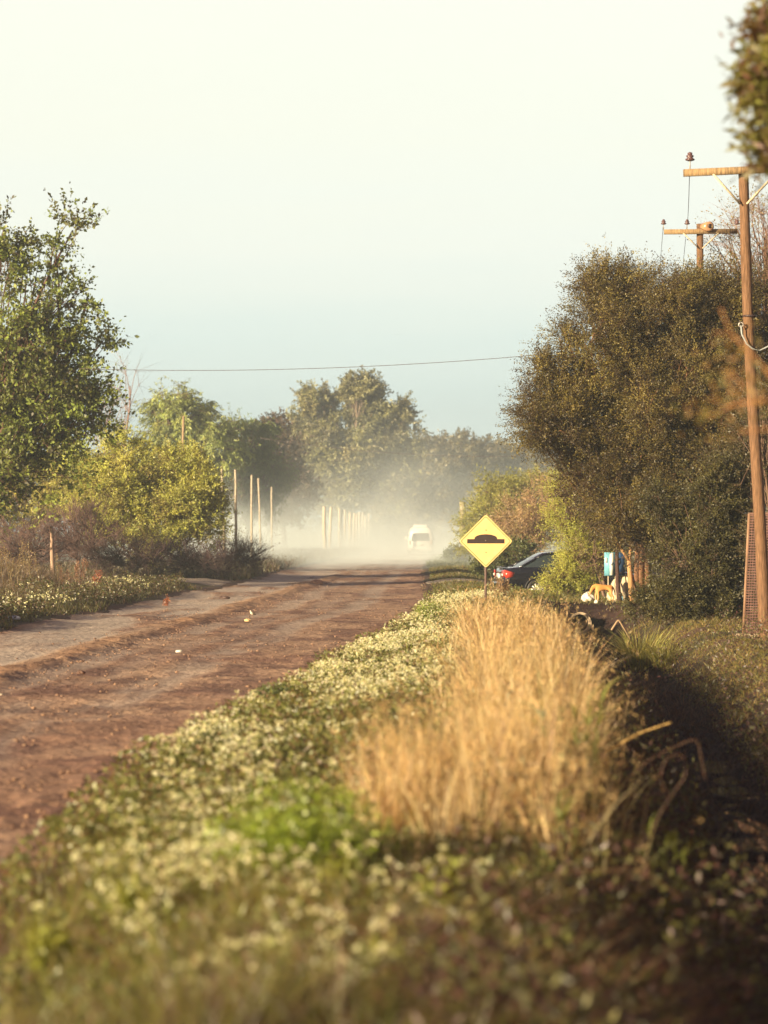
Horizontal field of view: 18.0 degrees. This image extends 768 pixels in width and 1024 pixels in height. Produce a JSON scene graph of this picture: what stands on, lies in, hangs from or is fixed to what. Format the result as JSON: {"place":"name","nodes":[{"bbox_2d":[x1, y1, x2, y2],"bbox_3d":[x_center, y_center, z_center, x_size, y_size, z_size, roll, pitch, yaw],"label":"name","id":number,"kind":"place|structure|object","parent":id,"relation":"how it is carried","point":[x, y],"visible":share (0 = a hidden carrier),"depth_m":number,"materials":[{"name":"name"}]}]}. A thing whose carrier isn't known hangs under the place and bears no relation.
{"place":"outdoors","nodes":[
{"label":"outdoors","id":0,"kind":"place"},
{"bbox_2d":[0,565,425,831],"bbox_3d":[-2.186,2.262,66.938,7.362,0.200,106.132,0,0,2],"label":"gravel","id":1,"kind":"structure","parent":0,"point":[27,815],"depth_m":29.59,"materials":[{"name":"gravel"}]},
{"bbox_2d":[0,542,447,950],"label":"dirt road","id":2,"kind":"structure","parent":0,"point":[23,643],"depth_m":32.13,"materials":[{"name":"soil"}]},
{"bbox_2d":[405,525,434,553],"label":"minibus","id":3,"kind":"object","parent":2,"relation":"on","point":[420,538],"visible":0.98,"depth_m":181.99,"materials":[{"name":"paint"}]},
{"bbox_2d":[412,533,429,540],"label":"rear window","id":4,"kind":"structure","parent":3,"relation":"in","point":[415,536],"depth_m":181.97,"materials":[{"name":"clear glass"}]},
{"bbox_2d":[79,353,555,370],"bbox_3d":[-1.250,-3.821,61.031,13.304,0.446,0.013,0,0,9],"label":"power line","id":5,"kind":"object","parent":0,"point":[304,368],"visible":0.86,"depth_m":61.14,"materials":[{"name":"metal"}]},
{"bbox_2d":[170,578,481,585],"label":"side path","id":6,"kind":"structure","parent":0,"point":[209,582],"depth_m":77.71,"materials":[{"name":"soil"}]},
{"bbox_2d":[0,581,767,1023],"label":"grass","id":7,"kind":"structure","parent":0,"point":[96,983],"depth_m":9.64,"materials":[{"name":"plant"}]},
{"bbox_2d":[0,532,767,1022],"bbox_3d":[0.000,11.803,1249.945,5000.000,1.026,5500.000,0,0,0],"label":"ground","id":8,"kind":"structure","parent":0,"point":[610,618],"depth_m":36.15,"materials":[{"name":"soil"}]},
{"bbox_2d":[0,539,60,585],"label":"weed stalks","id":9,"kind":"object","parent":8,"relation":"on","point":[19,565],"visible":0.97,"depth_m":61.93,"materials":[{"name":"brown plant"}]},
{"bbox_2d":[0,505,84,570],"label":"bare shrub","id":10,"kind":"object","parent":8,"relation":"on","point":[14,547],"visible":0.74,"depth_m":75.79,"materials":[{"name":"brown plant"}]},
{"bbox_2d":[7,918,89,985],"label":"tall weed","id":11,"kind":"object","parent":8,"relation":"on","point":[35,948],"visible":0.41,"depth_m":8.58,"materials":[{"name":"green plant"}]},
{"bbox_2d":[0,428,100,552],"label":"flowering shrub","id":12,"kind":"object","parent":8,"relation":"on","point":[50,488],"visible":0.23,"depth_m":97.49,"materials":[{"name":"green plant"}]},
{"bbox_2d":[49,526,54,572],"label":"wooden stake","id":13,"kind":"object","parent":8,"relation":"on","point":[51,547],"visible":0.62,"depth_m":72.95,"materials":[{"name":"wood"}]},
{"bbox_2d":[0,182,142,532],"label":"leafy tree","id":14,"kind":"object","parent":8,"relation":"on","point":[40,385],"visible":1,"depth_m":69.50,"materials":[{"name":"green plant"}]},
{"bbox_2d":[58,556,88,583],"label":"weed stalks","id":15,"kind":"object","parent":8,"relation":"on","point":[77,568],"visible":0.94,"depth_m":63.95,"materials":[{"name":"brown plant"}]},
{"bbox_2d":[2,575,151,615],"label":"verge flowers","id":16,"kind":"object","parent":8,"relation":"on","point":[45,595],"visible":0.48,"depth_m":51.83,"materials":[{"name":"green plant"}]},
{"bbox_2d":[18,483,135,577],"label":"bare shrub","id":17,"kind":"object","parent":8,"relation":"on","point":[83,523],"visible":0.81,"depth_m":79.84,"materials":[{"name":"brown plant"}]},
{"bbox_2d":[91,570,102,584],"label":"weed stalks","id":18,"kind":"object","parent":8,"relation":"on","point":[99,576],"visible":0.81,"depth_m":61.99,"materials":[{"name":"brown plant"}]},
{"bbox_2d":[87,350,163,547],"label":"bare tree","id":19,"kind":"object","parent":8,"relation":"on","point":[130,402],"visible":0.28,"depth_m":120.03,"materials":[{"name":"brown plant"}]},
{"bbox_2d":[68,509,183,578],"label":"bare shrub","id":20,"kind":"object","parent":8,"relation":"on","point":[141,561],"visible":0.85,"depth_m":80.19,"materials":[{"name":"brown plant"}]},
{"bbox_2d":[94,870,163,941],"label":"tall weed","id":21,"kind":"object","parent":8,"relation":"on","point":[128,897],"visible":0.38,"depth_m":9.39,"materials":[{"name":"green plant"}]},
{"bbox_2d":[49,421,242,572],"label":"flowering shrub","id":22,"kind":"object","parent":8,"relation":"on","point":[181,496],"visible":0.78,"depth_m":84.74,"materials":[{"name":"green plant"}]},
{"bbox_2d":[182,416,184,449],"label":"tall pole","id":23,"kind":"object","parent":8,"relation":"on","point":[183,424],"visible":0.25,"depth_m":117.98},
{"bbox_2d":[0,545,377,629],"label":"weeds","id":24,"kind":"object","parent":8,"relation":"on","point":[105,592],"visible":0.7,"depth_m":63.34,"materials":[{"name":"green plant"}]},
{"bbox_2d":[125,376,259,552],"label":"willowy tree","id":25,"kind":"object","parent":8,"relation":"on","point":[200,425],"visible":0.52,"depth_m":148.97,"materials":[{"name":"green plant"}]},
{"bbox_2d":[169,918,221,959],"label":"tall weed","id":26,"kind":"object","parent":8,"relation":"on","point":[214,927],"visible":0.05,"depth_m":8.59,"materials":[{"name":"green plant"}]},
{"bbox_2d":[146,525,247,579],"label":"bare shrub","id":27,"kind":"object","parent":8,"relation":"on","point":[188,560],"visible":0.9,"depth_m":81.69,"materials":[{"name":"brown plant"}]},
{"bbox_2d":[177,724,261,761],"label":"leafy tuft","id":28,"kind":"object","parent":8,"relation":"on","point":[208,734],"visible":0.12,"depth_m":16.94,"materials":[{"name":"green plant"}]},
{"bbox_2d":[234,469,236,551],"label":"fence post","id":29,"kind":"object","parent":8,"relation":"on","point":[235,496],"visible":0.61,"depth_m":104.97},
{"bbox_2d":[198,527,279,575],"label":"bare shrub","id":30,"kind":"object","parent":8,"relation":"on","point":[249,559],"visible":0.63,"depth_m":91.53,"materials":[{"name":"brown plant"}]},
{"bbox_2d":[250,475,252,555],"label":"fence post","id":31,"kind":"object","parent":8,"relation":"on","point":[251,522],"visible":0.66,"depth_m":117.97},
{"bbox_2d":[211,405,302,549],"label":"willowy tree","id":32,"kind":"object","parent":8,"relation":"on","point":[278,477],"visible":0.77,"depth_m":157.00,"materials":[{"name":"green plant"}]},
{"bbox_2d":[257,478,261,551],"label":"fence post","id":33,"kind":"object","parent":8,"relation":"on","point":[260,541],"visible":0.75,"depth_m":129.97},
{"bbox_2d":[246,682,297,705],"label":"leafy tuft","id":34,"kind":"object","parent":8,"relation":"on","point":[265,689],"visible":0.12,"depth_m":21.96,"materials":[{"name":"green plant"}]},
{"bbox_2d":[271,487,272,552],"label":"fence post","id":35,"kind":"object","parent":8,"relation":"on","point":[271,523],"visible":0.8,"depth_m":144.96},
{"bbox_2d":[253,554,292,569],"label":"bare shrub","id":36,"kind":"object","parent":8,"relation":"on","point":[275,561],"visible":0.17,"depth_m":104.22,"materials":[{"name":"brown plant"}]},
{"bbox_2d":[31,588,515,1004],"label":"wildflowers","id":37,"kind":"object","parent":8,"relation":"on","point":[386,637],"visible":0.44,"depth_m":12.56,"materials":[{"name":"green plant"}]},
{"bbox_2d":[240,928,323,973],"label":"tall weed","id":38,"kind":"object","parent":8,"relation":"on","point":[269,937],"visible":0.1,"depth_m":7.98,"materials":[{"name":"green plant"}]},
{"bbox_2d":[252,407,329,548],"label":"slender tree","id":39,"kind":"object","parent":8,"relation":"on","point":[306,495],"visible":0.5,"depth_m":184.39,"materials":[{"name":"green plant"}]},
{"bbox_2d":[195,775,398,894],"bbox_3d":[-0.370,1.411,10.296,0.876,0.587,0.848,0,0,0],"label":"leafy tuft","id":40,"kind":"object","parent":8,"relation":"on","point":[282,829],"visible":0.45,"depth_m":10.18,"materials":[{"name":"green plant"}]},
{"bbox_2d":[322,506,326,549],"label":"fence stake","id":41,"kind":"object","parent":8,"relation":"on","point":[324,528],"visible":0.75,"depth_m":169.90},
{"bbox_2d":[328,507,331,549],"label":"fence stake","id":42,"kind":"object","parent":8,"relation":"on","point":[330,528],"visible":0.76,"depth_m":176.12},
{"bbox_2d":[338,508,340,548],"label":"fence stake","id":43,"kind":"object","parent":8,"relation":"on","point":[339,542],"visible":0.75,"depth_m":182.34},
{"bbox_2d":[307,846,376,905],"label":"tall weed","id":44,"kind":"object","parent":8,"relation":"on","point":[346,859],"visible":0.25,"depth_m":9.59,"materials":[{"name":"green plant"}]},
{"bbox_2d":[341,509,342,546],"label":"fence stake","id":45,"kind":"object","parent":8,"relation":"on","point":[342,527],"visible":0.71,"depth_m":188.53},
{"bbox_2d":[344,510,345,547],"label":"fence stake","id":46,"kind":"object","parent":8,"relation":"on","point":[345,528],"visible":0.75,"depth_m":194.73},
{"bbox_2d":[348,512,351,547],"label":"fence stake","id":47,"kind":"object","parent":8,"relation":"on","point":[350,529],"visible":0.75,"depth_m":200.90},
{"bbox_2d":[352,513,355,547],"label":"fence stake","id":48,"kind":"object","parent":8,"relation":"on","point":[353,534],"visible":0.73,"depth_m":207.10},
{"bbox_2d":[355,514,357,547],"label":"fence stake","id":49,"kind":"object","parent":8,"relation":"on","point":[356,526],"visible":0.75,"depth_m":213.31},
{"bbox_2d":[282,365,431,546],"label":"rounded tree","id":50,"kind":"object","parent":8,"relation":"on","point":[376,422],"visible":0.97,"depth_m":237.72,"materials":[{"name":"green plant"}]},
{"bbox_2d":[358,512,360,547],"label":"fence stake","id":51,"kind":"object","parent":8,"relation":"on","point":[359,527],"visible":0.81,"depth_m":219.50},
{"bbox_2d":[361,513,363,547],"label":"fence stake","id":52,"kind":"object","parent":8,"relation":"on","point":[362,542],"visible":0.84,"depth_m":225.73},
{"bbox_2d":[364,516,367,547],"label":"fence stake","id":53,"kind":"object","parent":8,"relation":"on","point":[365,529],"visible":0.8,"depth_m":231.90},
{"bbox_2d":[368,514,369,546],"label":"fence stake","id":54,"kind":"object","parent":8,"relation":"on","point":[368,530],"visible":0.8,"depth_m":238.13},
{"bbox_2d":[0,449,765,540],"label":"woods","id":55,"kind":"object","parent":8,"relation":"on","point":[311,521],"visible":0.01,"depth_m":380.23,"materials":[{"name":"grey plant"}]},
{"bbox_2d":[347,925,446,983],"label":"tall weed","id":56,"kind":"object","parent":8,"relation":"on","point":[391,932],"visible":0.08,"depth_m":7.89,"materials":[{"name":"green plant"}]},
{"bbox_2d":[364,460,455,545],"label":"distant tree","id":57,"kind":"object","parent":8,"relation":"on","point":[419,509],"visible":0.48,"depth_m":277.87,"materials":[{"name":"grey plant"}]},
{"bbox_2d":[413,599,446,623],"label":"leafy tuft","id":58,"kind":"object","parent":8,"relation":"on","point":[434,610],"visible":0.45,"depth_m":41.93,"materials":[{"name":"green plant"}]},
{"bbox_2d":[400,427,475,544],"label":"distant tree","id":59,"kind":"object","parent":8,"relation":"on","point":[453,460],"visible":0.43,"depth_m":298.44,"materials":[{"name":"green plant"}]},
{"bbox_2d":[402,851,474,917],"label":"tall weed","id":60,"kind":"object","parent":8,"relation":"on","point":[450,873],"visible":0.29,"depth_m":9.18,"materials":[{"name":"green plant"}]},
{"bbox_2d":[430,610,471,629],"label":"leafy tuft","id":61,"kind":"object","parent":8,"relation":"on","point":[436,621],"visible":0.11,"depth_m":35.92,"materials":[{"name":"green plant"}]},
{"bbox_2d":[438,543,474,561],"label":"shrub","id":62,"kind":"object","parent":8,"relation":"on","point":[449,554],"visible":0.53,"depth_m":119.68,"materials":[{"name":"green plant"}]},
{"bbox_2d":[459,502,467,561],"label":"tall pole","id":63,"kind":"object","parent":8,"relation":"on","point":[463,506],"visible":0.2,"depth_m":124.88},
{"bbox_2d":[162,637,766,1023],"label":"dead stalks","id":64,"kind":"object","parent":8,"relation":"on","point":[577,942],"visible":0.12,"depth_m":8.91,"materials":[{"name":"plant"}]},
{"bbox_2d":[431,426,499,538],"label":"distant tree","id":65,"kind":"object","parent":8,"relation":"on","point":[473,446],"visible":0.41,"depth_m":313.22,"materials":[{"name":"green plant"}]},
{"bbox_2d":[460,515,511,600],"bbox_3d":[2.018,1.194,47.981,1.028,2.260,0.072,0,0,0],"label":"road sign","id":66,"kind":"object","parent":8,"relation":"on","point":[485,541],"visible":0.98,"depth_m":47.96,"materials":[{"name":"metal"}]},
{"bbox_2d":[459,435,530,512],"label":"distant tree","id":67,"kind":"object","parent":8,"relation":"on","point":[497,451],"visible":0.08,"depth_m":327.54,"materials":[{"name":"green plant"}]},
{"bbox_2d":[487,573,511,599],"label":"weed stalks","id":68,"kind":"object","parent":8,"relation":"on","point":[499,583],"visible":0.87,"depth_m":51.95,"materials":[{"name":"brown plant"}]},
{"bbox_2d":[448,463,557,559],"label":"tamarisk bush","id":69,"kind":"object","parent":8,"relation":"on","point":[492,492],"visible":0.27,"depth_m":111.24,"materials":[{"name":"green plant"}]},
{"bbox_2d":[467,533,539,579],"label":"shrub","id":70,"kind":"object","parent":8,"relation":"on","point":[521,548],"visible":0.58,"depth_m":89.57,"materials":[{"name":"green plant"}]},
{"bbox_2d":[484,463,569,561],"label":"dry bush","id":71,"kind":"object","parent":8,"relation":"on","point":[524,518],"visible":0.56,"depth_m":99.55,"materials":[{"name":"brown plant"}]},
{"bbox_2d":[497,439,569,542],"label":"distant tree","id":72,"kind":"object","parent":8,"relation":"on","point":[514,463],"visible":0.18,"depth_m":318.06,"materials":[{"name":"green plant"}]},
{"bbox_2d":[519,864,555,900],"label":"tall weed","id":73,"kind":"object","parent":8,"relation":"on","point":[538,875],"visible":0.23,"depth_m":9.61,"materials":[{"name":"green plant"}]},
{"bbox_2d":[521,783,591,879],"bbox_3d":[0.810,1.516,11.002,0.419,0.540,0.495,0,-1,-43],"label":"tall weed","id":74,"kind":"object","parent":8,"relation":"on","point":[560,814],"visible":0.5,"depth_m":10.99,"materials":[{"name":"green plant"}]},
{"bbox_2d":[491,551,633,592],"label":"parked car","id":75,"kind":"object","parent":8,"relation":"on","point":[521,572],"visible":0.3,"depth_m":71.83,"materials":[{"name":"paint"}]},
{"bbox_2d":[513,670,626,830],"bbox_3d":[1.031,1.379,13.483,0.776,0.995,0.772,0,0,0],"label":"tall weed","id":76,"kind":"object","parent":8,"relation":"on","point":[576,740],"visible":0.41,"depth_m":13.48,"materials":[{"name":"brown plant"}]},
{"bbox_2d":[385,597,767,1023],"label":"ditch weeds","id":77,"kind":"object","parent":8,"relation":"on","point":[472,955],"visible":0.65,"depth_m":10.44,"materials":[{"name":"green plant"}]},
{"bbox_2d":[526,464,628,595],"bbox_3d":[5.005,0.500,63.103,2.975,3.776,2.552,0,-1,-32],"label":"feathery shrub","id":78,"kind":"object","parent":8,"relation":"on","point":[567,563],"visible":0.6,"depth_m":62.58,"materials":[{"name":"green plant"}]},
{"bbox_2d":[569,612,591,634],"bbox_3d":[4.592,2.625,58.211,0.540,0.540,3.200,0,0,0],"label":"culvert pipe","id":79,"kind":"object","parent":8,"relation":"in","point":[588,621],"visible":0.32,"depth_m":56.61,"materials":[{"name":"concrete"}]},
{"bbox_2d":[581,591,594,601],"bbox_3d":[4.973,2.067,58.882,0.356,0.280,0.310,0,0,0],"label":"rubbish bag","id":80,"kind":"object","parent":8,"relation":"on","point":[585,596],"visible":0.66,"depth_m":58.80,"materials":[{"name":"plastic"}]},
{"bbox_2d":[569,533,614,597],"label":"thorn shrub","id":81,"kind":"object","parent":8,"relation":"on","point":[583,567],"visible":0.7,"depth_m":60.78,"materials":[{"name":"green plant"}]},
{"bbox_2d":[424,551,767,777],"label":"turf","id":82,"kind":"structure","parent":8,"relation":"on","point":[437,563],"depth_m":42.78,"materials":[{"name":"green plant"}]},
{"bbox_2d":[542,491,656,592],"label":"shrub","id":83,"kind":"object","parent":8,"relation":"on","point":[602,581],"visible":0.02,"depth_m":66.91,"materials":[{"name":"green plant"}]},
{"bbox_2d":[588,584,614,600],"bbox_3d":[5.236,1.949,58.186,0.681,0.448,0.207,0,0,-9],"label":"dog","id":84,"kind":"object","parent":8,"relation":"on","point":[598,588],"visible":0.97,"depth_m":58.12},
{"bbox_2d":[580,504,628,602],"bbox_3d":[5.425,0.979,57.910,1.693,2.744,1.624,0,-1,35],"label":"young tree","id":85,"kind":"object","parent":8,"relation":"on","point":[618,587],"visible":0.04,"depth_m":58.06,"materials":[{"name":"green plant"}]},
{"bbox_2d":[576,513,634,602],"bbox_3d":[5.651,0.946,57.621,2.325,2.733,1.436,0,0,-25],"label":"young tree","id":86,"kind":"object","parent":8,"relation":"on","point":[630,579],"visible":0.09,"depth_m":57.53,"materials":[{"name":"green plant"}]},
{"bbox_2d":[604,552,624,584],"bbox_3d":[5.669,1.697,59.489,0.500,1.407,0.089,0,0,0],"label":"notice board","id":87,"kind":"object","parent":8,"relation":"on","point":[609,565],"visible":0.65,"depth_m":59.47,"materials":[{"name":"metal"}]},
{"bbox_2d":[544,869,685,898],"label":"dead stem","id":88,"kind":"object","parent":8,"relation":"on","point":[611,869],"visible":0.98,"depth_m":9.99,"materials":[{"name":"plant"}]},
{"bbox_2d":[607,579,625,601],"bbox_3d":[5.686,1.931,59.191,0.476,0.633,0.391,0,0,0],"label":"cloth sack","id":89,"kind":"object","parent":8,"relation":"on","point":[613,583],"visible":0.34,"depth_m":59.08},
{"bbox_2d":[621,575,628,599],"bbox_3d":[5.956,1.880,59.583,0.330,0.676,0.331,0,0,0],"label":"cloth sack","id":90,"kind":"object","parent":8,"relation":"on","point":[624,582],"visible":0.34,"depth_m":59.48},
{"bbox_2d":[494,232,767,590],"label":"dense tree","id":91,"kind":"object","parent":8,"relation":"on","point":[624,440],"visible":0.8,"depth_m":52.28,"materials":[{"name":"green plant"}]},
{"bbox_2d":[598,722,670,755],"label":"dead stem","id":92,"kind":"object","parent":8,"relation":"on","point":[633,736],"visible":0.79,"depth_m":15.48,"materials":[{"name":"plant"}]},
{"bbox_2d":[583,622,690,671],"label":"spiky plant","id":93,"kind":"object","parent":8,"relation":"on","point":[641,659],"visible":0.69,"depth_m":40.80,"materials":[{"name":"green plant"}]},
{"bbox_2d":[545,467,765,583],"bbox_3d":[6.416,0.057,56.003,5.465,4.542,3.075,0,0,0],"label":"shrub","id":94,"kind":"object","parent":8,"relation":"on","point":[566,495],"visible":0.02,"depth_m":55.89,"materials":[{"name":"green plant"}]},
{"bbox_2d":[606,740,705,795],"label":"dead stem","id":95,"kind":"object","parent":8,"relation":"on","point":[654,757],"visible":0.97,"depth_m":12.99,"materials":[{"name":"plant"}]},
{"bbox_2d":[630,754,685,866],"bbox_3d":[1.336,1.455,11.789,0.275,0.551,0.006,0,0,0],"label":"dead stem","id":96,"kind":"object","parent":8,"relation":"on","point":[668,799],"visible":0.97,"depth_m":11.79,"materials":[{"name":"plant"}]},
{"bbox_2d":[629,636,693,667],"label":"spiky plant","id":97,"kind":"object","parent":8,"relation":"on","point":[667,654],"visible":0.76,"depth_m":39.35,"materials":[{"name":"green plant"}]},
{"bbox_2d":[631,813,722,941],"bbox_3d":[1.346,1.754,11.497,0.634,0.632,0.616,0,-1,-41],"label":"tall weed","id":98,"kind":"object","parent":8,"relation":"on","point":[674,851],"visible":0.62,"depth_m":11.48,"materials":[{"name":"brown plant"}]},
{"bbox_2d":[611,443,757,632],"bbox_3d":[5.888,0.505,46.250,3.187,3.792,2.886,0,0,0],"label":"dense bush","id":99,"kind":"object","parent":8,"relation":"on","point":[695,533],"visible":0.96,"depth_m":45.63,"materials":[{"name":"green plant"}]},
{"bbox_2d":[661,219,739,270],"bbox_3d":[7.511,-2.158,57.413,1.877,9.588,0.450,0,0,0],"label":"utility pole","id":100,"kind":"object","parent":8,"relation":"on","point":[704,228],"visible":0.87,"depth_m":57.38,"materials":[{"name":"wood"}]},
{"bbox_2d":[669,0,767,449],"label":"roadside tree","id":101,"kind":"object","parent":8,"relation":"on","point":[750,83],"visible":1,"depth_m":12.31,"materials":[{"name":"green plant"}]},
{"bbox_2d":[679,175,767,368],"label":"bare tree","id":102,"kind":"object","parent":8,"relation":"on","point":[764,249],"visible":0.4,"depth_m":57.88,"materials":[{"name":"brown plant"}]},
{"bbox_2d":[683,152,767,640],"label":"utility pole","id":103,"kind":"object","parent":8,"relation":"on","point":[743,202],"visible":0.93,"depth_m":37.44,"materials":[{"name":"wood"}]},
{"bbox_2d":[695,359,767,598],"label":"dense bush","id":104,"kind":"object","parent":8,"relation":"on","point":[742,444],"visible":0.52,"depth_m":45.70,"materials":[{"name":"green plant"}]},
{"bbox_2d":[735,513,767,637],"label":"fence","id":105,"kind":"object","parent":8,"relation":"on","point":[747,560],"visible":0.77,"depth_m":37.97,"materials":[{"name":"brown"}]},
{"bbox_2d":[0,0,767,531],"label":"sky","id":106,"kind":"structure","parent":0,"point":[293,186],"materials":[{"name":"white"}]},
{"bbox_2d":[262,438,567,456],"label":"power line","id":107,"kind":"object","parent":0,"point":[402,453],"visible":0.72,"depth_m":150.02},
{"bbox_2d":[295,578,703,931],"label":"dry grass","id":108,"kind":"structure","parent":0,"point":[509,639],"depth_m":12.77,"materials":[{"name":"plant"}]},
{"bbox_2d":[636,677,767,912],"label":"water","id":109,"kind":"structure","parent":0,"point":[760,831],"depth_m":19.19,"materials":[{"name":"grey liquid"}]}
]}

